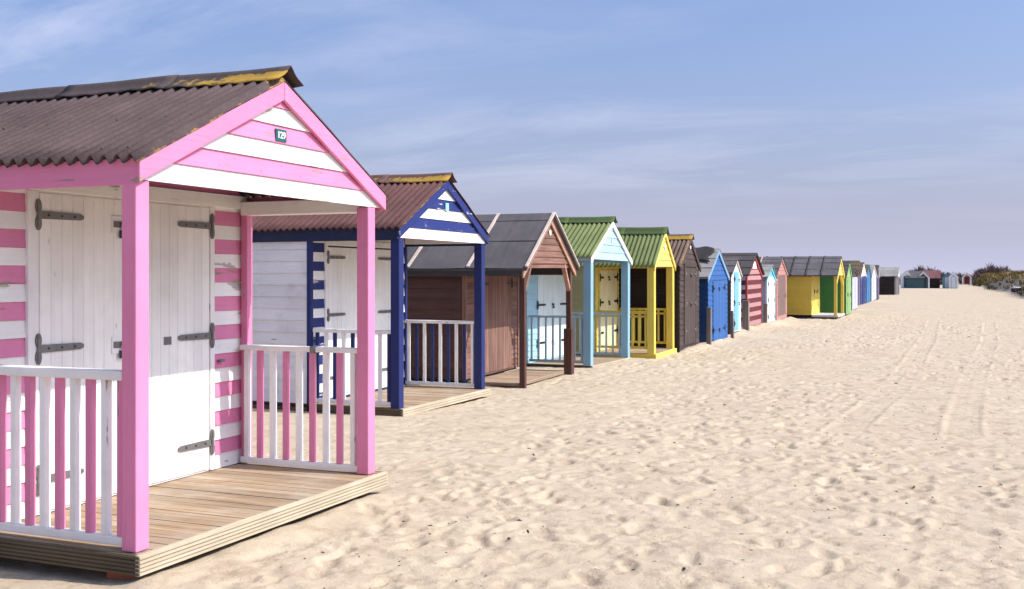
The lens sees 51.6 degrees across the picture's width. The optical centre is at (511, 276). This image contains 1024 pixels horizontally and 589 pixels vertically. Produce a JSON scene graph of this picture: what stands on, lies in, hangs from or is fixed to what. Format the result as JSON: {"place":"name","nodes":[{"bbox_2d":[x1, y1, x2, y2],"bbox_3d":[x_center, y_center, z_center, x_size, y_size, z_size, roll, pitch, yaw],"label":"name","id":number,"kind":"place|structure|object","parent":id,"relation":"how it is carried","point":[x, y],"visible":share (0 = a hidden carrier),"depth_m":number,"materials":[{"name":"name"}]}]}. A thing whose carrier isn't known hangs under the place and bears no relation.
{"place":"outdoors","nodes":[
{"label":"outdoors","id":0,"kind":"place"},
{"bbox_2d":[0,272,1023,588],"bbox_3d":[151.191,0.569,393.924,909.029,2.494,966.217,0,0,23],"label":"sand","id":1,"kind":"structure","parent":0,"point":[888,430],"depth_m":9.12,"materials":[{"name":"beige sand"}]},
{"bbox_2d":[0,65,388,578],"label":"beach hut","id":2,"kind":"object","parent":1,"relation":"on","point":[129,209],"visible":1,"depth_m":7.14,"materials":[{"name":"wood"}]},
{"bbox_2d":[35,193,121,511],"bbox_3d":[-2.906,0.494,7.228,0.067,2.072,0.885,0,0,23],"label":"door","id":3,"kind":"structure","parent":2,"relation":"in","point":[80,238],"depth_m":7.18,"materials":[{"name":"white paint"}]},
{"bbox_2d":[149,203,214,483],"bbox_3d":[-2.565,0.494,8.056,0.053,2.072,0.885,0,0,23],"label":"door","id":4,"kind":"structure","parent":2,"relation":"in","point":[179,334],"depth_m":8.09,"materials":[{"name":"white paint"}]},
{"bbox_2d":[250,172,490,416],"bbox_3d":[-2.763,0.231,14.823,4.285,3.234,2.715,0,0,23],"label":"beach hut","id":5,"kind":"object","parent":1,"relation":"on","point":[304,280],"visible":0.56,"depth_m":13.65,"materials":[{"name":"wood"}]},
{"bbox_2d":[327,247,356,397],"bbox_3d":[-2.229,0.600,14.091,0.052,1.960,0.885,0,0,23],"label":"door","id":6,"kind":"structure","parent":5,"relation":"in","point":[342,262],"depth_m":14.04,"materials":[{"name":"white paint"}]},
{"bbox_2d":[375,249,390,388],"bbox_3d":[-1.888,0.600,14.902,0.052,1.960,0.855,0,0,23],"label":"door","id":7,"kind":"structure","parent":5,"relation":"in","point":[382,257],"depth_m":15.01,"materials":[{"name":"white paint"}]},
{"bbox_2d":[407,212,579,387],"bbox_3d":[-1.153,0.353,18.201,4.050,2.834,2.560,0,1,22],"label":"beach hut","id":8,"kind":"object","parent":1,"relation":"on","point":[520,249],"visible":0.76,"depth_m":17.13,"materials":[{"name":"brown wood"}]},
{"bbox_2d":[485,276,494,372],"bbox_3d":[-0.383,0.722,17.670,0.047,1.760,0.515,0,1,22],"label":"door","id":9,"kind":"structure","parent":8,"relation":"in","point":[489,280],"depth_m":17.68,"materials":[{"name":"brown wood"}]},
{"bbox_2d":[495,276,512,370],"bbox_3d":[-0.144,0.716,18.271,0.047,1.760,0.755,0,1,22],"label":"door","id":10,"kind":"structure","parent":8,"relation":"in","point":[503,284],"depth_m":18.24,"materials":[{"name":"brown wood"}]},
{"bbox_2d":[526,216,632,367],"bbox_3d":[0.150,0.262,21.432,4.065,2.896,2.665,0,0,23],"label":"beach hut","id":11,"kind":"object","parent":1,"relation":"on","point":[592,240],"visible":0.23,"depth_m":20.60,"materials":[{"name":"wood"}]},
{"bbox_2d":[537,275,554,358],"bbox_3d":[0.667,0.668,20.879,0.067,1.900,0.880,0,0,23],"label":"door","id":12,"kind":"structure","parent":11,"relation":"in","point":[545,306],"depth_m":20.83,"materials":[{"name":"white paint"}]},
{"bbox_2d":[553,275,565,356],"bbox_3d":[0.984,0.673,21.638,0.047,1.900,0.835,0,0,23],"label":"door","id":13,"kind":"structure","parent":11,"relation":"in","point":[559,289],"depth_m":21.54,"materials":[{"name":"white paint"}]},
{"bbox_2d":[572,227,676,358],"bbox_3d":[1.639,0.322,23.630,3.765,2.816,1.956,0,0,22],"label":"beach hut","id":14,"kind":"object","parent":1,"relation":"on","point":[649,249],"visible":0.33,"depth_m":22.79,"materials":[{"name":"wood"}]},
{"bbox_2d":[600,270,610,349],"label":"door","id":15,"kind":"structure","parent":14,"relation":"in","point":[604,274],"depth_m":23.15,"materials":[{"name":"beige paint"}]},
{"bbox_2d":[609,270,617,345],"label":"door","id":16,"kind":"structure","parent":14,"relation":"in","point":[613,274],"depth_m":23.77,"materials":[{"name":"beige paint"}]},
{"bbox_2d":[618,234,700,351],"bbox_3d":[2.917,0.371,25.324,2.865,2.759,2.355,0,0,22],"label":"beach hut","id":17,"kind":"object","parent":1,"relation":"on","point":[686,299],"visible":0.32,"depth_m":24.20,"materials":[{"name":"wood"}]},
{"bbox_2d":[685,268,691,344],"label":"door","id":18,"kind":"structure","parent":17,"relation":"in","point":[688,274],"depth_m":24.50,"materials":[{"name":"brown wood"}]},
{"bbox_2d":[690,268,696,343],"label":"door","id":19,"kind":"structure","parent":17,"relation":"in","point":[693,328],"depth_m":25.12,"materials":[{"name":"brown wood"}]},
{"bbox_2d":[706,307,711,344],"bbox_3d":[4.832,1.360,25.959,0.114,1.219,0.110,0,0,23],"label":"wooden stake","id":20,"kind":"object","parent":1,"relation":"in","point":[709,328],"visible":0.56,"depth_m":25.91,"materials":[{"name":"grey wood"}]},
{"bbox_2d":[695,246,729,342],"bbox_3d":[4.152,0.460,27.905,2.699,2.580,2.470,0,1,24],"label":"beach hut","id":21,"kind":"object","parent":1,"relation":"on","point":[714,275],"visible":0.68,"depth_m":27.05,"materials":[{"name":"blue wood"}]},
{"bbox_2d":[712,281,720,340],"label":"door","id":22,"kind":"structure","parent":21,"relation":"in","point":[716,288],"depth_m":27.13,"materials":[{"name":"blue paint"}]},
{"bbox_2d":[719,281,724,338],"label":"door","id":23,"kind":"structure","parent":21,"relation":"in","point":[721,283],"depth_m":27.65,"materials":[{"name":"blue paint"}]},
{"bbox_2d":[707,258,743,332],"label":"beach hut","id":24,"kind":"object","parent":1,"relation":"on","point":[734,268],"visible":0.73,"depth_m":30.95,"materials":[{"name":"white wood"}]},
{"bbox_2d":[734,272,739,329],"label":"door","id":25,"kind":"structure","parent":24,"relation":"in","point":[736,274],"depth_m":31.11,"materials":[{"name":"teal"}]},
{"bbox_2d":[730,310,733,338],"bbox_3d":[5.957,1.446,28.610,0.105,1.049,0.085,0,0,23],"label":"wooden stake","id":26,"kind":"object","parent":1,"relation":"in","point":[732,323],"visible":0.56,"depth_m":28.58,"materials":[{"name":"grey wood"}]},
{"bbox_2d":[722,253,764,326],"bbox_3d":[6.815,0.491,36.229,3.150,2.578,2.790,0,1,24],"label":"beach hut","id":27,"kind":"object","parent":1,"relation":"on","point":[751,279],"visible":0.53,"depth_m":35.52,"materials":[{"name":"wood"}]},
{"bbox_2d":[742,300,749,330],"bbox_3d":[7.266,1.355,32.854,0.200,1.230,0.200,0,0,23],"label":"wooden stake","id":28,"kind":"object","parent":1,"relation":"in","point":[745,316],"visible":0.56,"depth_m":32.76,"materials":[{"name":"brown wood"}]},
{"bbox_2d":[764,303,767,322],"bbox_3d":[8.886,1.455,37.077,0.129,1.029,0.120,0,0,23],"label":"wooden stake","id":29,"kind":"object","parent":1,"relation":"in","point":[765,313],"visible":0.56,"depth_m":37.03,"materials":[{"name":"grey wood"}]},
{"bbox_2d":[762,265,777,322],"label":"beach hut","id":30,"kind":"object","parent":1,"relation":"on","point":[770,277],"visible":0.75,"depth_m":38.09,"materials":[{"name":"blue wood"}]},
{"bbox_2d":[768,280,772,320],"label":"door","id":31,"kind":"structure","parent":30,"relation":"in","point":[769,281],"depth_m":38.02,"materials":[{"name":"white paint"}]},
{"bbox_2d":[771,280,774,319],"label":"door","id":32,"kind":"structure","parent":30,"relation":"in","point":[772,281],"depth_m":38.78,"materials":[{"name":"white paint"}]},
{"bbox_2d":[759,257,788,319],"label":"beach hut","id":33,"kind":"object","parent":1,"relation":"on","point":[780,267],"visible":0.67,"depth_m":41.38,"materials":[{"name":"pink wood"}]},
{"bbox_2d":[779,276,781,314],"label":"door","id":34,"kind":"structure","parent":33,"relation":"in","point":[780,277],"depth_m":41.18,"materials":[{"name":"wood"}]},
{"bbox_2d":[782,276,785,314],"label":"door","id":35,"kind":"structure","parent":33,"relation":"in","point":[783,277],"depth_m":41.80,"materials":[{"name":"wood"}]},
{"bbox_2d":[766,256,844,318],"bbox_3d":[12.083,0.451,44.940,3.700,2.638,2.900,0,0,23],"label":"beach hut","id":36,"kind":"object","parent":1,"relation":"on","point":[803,285],"visible":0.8,"depth_m":43.71,"materials":[{"name":"yellow wood"}]},
{"bbox_2d":[814,277,816,313],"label":"door","id":37,"kind":"structure","parent":36,"relation":"in","point":[815,291],"depth_m":44.41,"materials":[{"name":"yellow paint"}]},
{"bbox_2d":[816,277,817,312],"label":"door","id":38,"kind":"structure","parent":36,"relation":"in","point":[816,277],"depth_m":44.97,"materials":[{"name":"yellow paint"}]},
{"bbox_2d":[819,261,852,314],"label":"beach hut","id":39,"kind":"object","parent":1,"relation":"on","point":[826,294],"visible":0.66,"depth_m":46.62,"materials":[{"name":"wood"}]},
{"bbox_2d":[847,278,848,312],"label":"door","id":40,"kind":"structure","parent":39,"relation":"in","point":[848,278],"depth_m":47.24,"materials":[{"name":"paint"}]},
{"bbox_2d":[849,278,850,311],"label":"door","id":41,"kind":"structure","parent":39,"relation":"in","point":[849,278],"depth_m":47.76,"materials":[{"name":"paint"}]},
{"bbox_2d":[851,268,857,309],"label":"beach hut","id":42,"kind":"object","parent":1,"relation":"on","point":[854,291],"visible":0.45,"depth_m":54.74,"materials":[{"name":"wood"}]},
{"bbox_2d":[852,277,854,309],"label":"door","id":43,"kind":"structure","parent":42,"relation":"in","point":[853,279],"depth_m":54.21,"materials":[{"name":"white paint"}]},
{"bbox_2d":[855,277,856,308],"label":"door","id":44,"kind":"structure","parent":42,"relation":"in","point":[855,277],"depth_m":55.28,"materials":[{"name":"white paint"}]},
{"bbox_2d":[850,260,860,305],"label":"beach hut","id":45,"kind":"object","parent":1,"relation":"on","point":[855,264],"visible":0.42,"depth_m":62.62,"materials":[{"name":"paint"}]},
{"bbox_2d":[858,277,859,304],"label":"door","id":46,"kind":"structure","parent":45,"relation":"in","point":[858,277],"depth_m":62.43,"materials":[{"name":"purple paint"}]},
{"bbox_2d":[860,262,866,304],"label":"beach hut","id":47,"kind":"object","parent":1,"relation":"on","point":[863,284],"visible":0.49,"depth_m":65.87,"materials":[{"name":"wood"}]},
{"bbox_2d":[862,278,864,303],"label":"door","id":48,"kind":"structure","parent":47,"relation":"in","point":[863,279],"depth_m":65.87,"materials":[{"name":"blue paint"}]},
{"bbox_2d":[865,264,870,302],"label":"beach hut","id":49,"kind":"object","parent":1,"relation":"on","point":[868,284],"visible":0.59,"depth_m":69.48,"materials":[{"name":"wood"}]},
{"bbox_2d":[868,278,869,301],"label":"door","id":50,"kind":"structure","parent":49,"relation":"in","point":[868,278],"depth_m":69.97,"materials":[{"name":"blue paint"}]},
{"bbox_2d":[870,265,876,300],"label":"beach hut","id":51,"kind":"object","parent":1,"relation":"on","point":[873,281],"visible":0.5,"depth_m":73.79,"materials":[{"name":"white wood"}]},
{"bbox_2d":[873,278,874,299],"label":"door","id":52,"kind":"structure","parent":51,"relation":"in","point":[873,278],"depth_m":74.17,"materials":[{"name":"white paint"}]},
{"bbox_2d":[875,265,879,299],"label":"beach hut","id":53,"kind":"object","parent":1,"relation":"on","point":[877,280],"visible":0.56,"depth_m":77.75,"materials":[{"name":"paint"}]},
{"bbox_2d":[879,267,899,294],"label":"beach hut","id":54,"kind":"object","parent":1,"relation":"on","point":[889,281],"visible":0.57,"depth_m":98.79,"materials":[{"name":"grey wood"}]},
{"bbox_2d":[900,270,911,287],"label":"beach hut","id":55,"kind":"object","parent":1,"relation":"on","point":[903,278],"visible":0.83,"depth_m":154.80,"materials":[{"name":"white paint"}]},
{"bbox_2d":[905,271,924,287],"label":"beach hut","id":56,"kind":"object","parent":1,"relation":"on","point":[915,280],"visible":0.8,"depth_m":154.14,"materials":[{"name":"teal paint"}]},
{"bbox_2d":[919,271,929,287],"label":"beach hut","id":57,"kind":"object","parent":1,"relation":"on","point":[926,281],"visible":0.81,"depth_m":153.68,"materials":[{"name":"white paint"}]},
{"bbox_2d":[922,270,940,287],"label":"beach hut","id":58,"kind":"object","parent":1,"relation":"on","point":[934,276],"visible":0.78,"depth_m":153.79,"materials":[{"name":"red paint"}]},
{"bbox_2d":[900,265,985,284],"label":"scrub","id":59,"kind":"object","parent":1,"relation":"on","point":[959,275],"visible":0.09,"depth_m":219.36,"materials":[{"name":"green plant"}]},
{"bbox_2d":[942,272,949,287],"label":"beach hut","id":60,"kind":"object","parent":1,"relation":"on","point":[945,280],"visible":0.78,"depth_m":152.64,"materials":[{"name":"teal paint"}]},
{"bbox_2d":[945,278,948,287],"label":"door","id":61,"kind":"structure","parent":60,"relation":"in","point":[946,279],"depth_m":152.58,"materials":[{"name":"white paint"}]},
{"bbox_2d":[949,272,957,287],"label":"beach hut","id":62,"kind":"object","parent":1,"relation":"on","point":[953,280],"visible":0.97,"depth_m":151.31,"materials":[{"name":"purple paint"}]},
{"bbox_2d":[952,277,955,287],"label":"door","id":63,"kind":"structure","parent":62,"relation":"in","point":[953,278],"depth_m":151.28,"materials":[{"name":"white paint"}]},
{"bbox_2d":[962,273,971,283],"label":"beach hut","id":64,"kind":"object","parent":1,"relation":"on","point":[966,278],"visible":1,"depth_m":183.71,"materials":[{"name":"paint"}]},
{"bbox_2d":[971,263,1009,275],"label":"bare wood","id":65,"kind":"object","parent":1,"relation":"on","point":[992,269],"visible":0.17,"depth_m":259.05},
{"bbox_2d":[971,269,1023,296],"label":"dune grass","id":66,"kind":"structure","parent":1,"relation":"on","point":[998,276],"depth_m":134.12,"materials":[{"name":"green plant"}]},
{"bbox_2d":[1011,287,1020,291],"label":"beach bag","id":67,"kind":"object","parent":1,"relation":"on","point":[1016,288],"visible":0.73,"depth_m":97.44,"materials":[{"name":"fabric"}]},
{"bbox_2d":[0,0,1023,276],"label":"sky","id":68,"kind":"structure","parent":0,"point":[883,133],"materials":[{"name":"blue"}]},
{"bbox_2d":[280,336,1020,588],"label":"debris","id":69,"kind":"object","parent":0,"point":[684,568],"visible":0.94,"depth_m":7.89,"materials":[{"name":"brown"}]}
]}

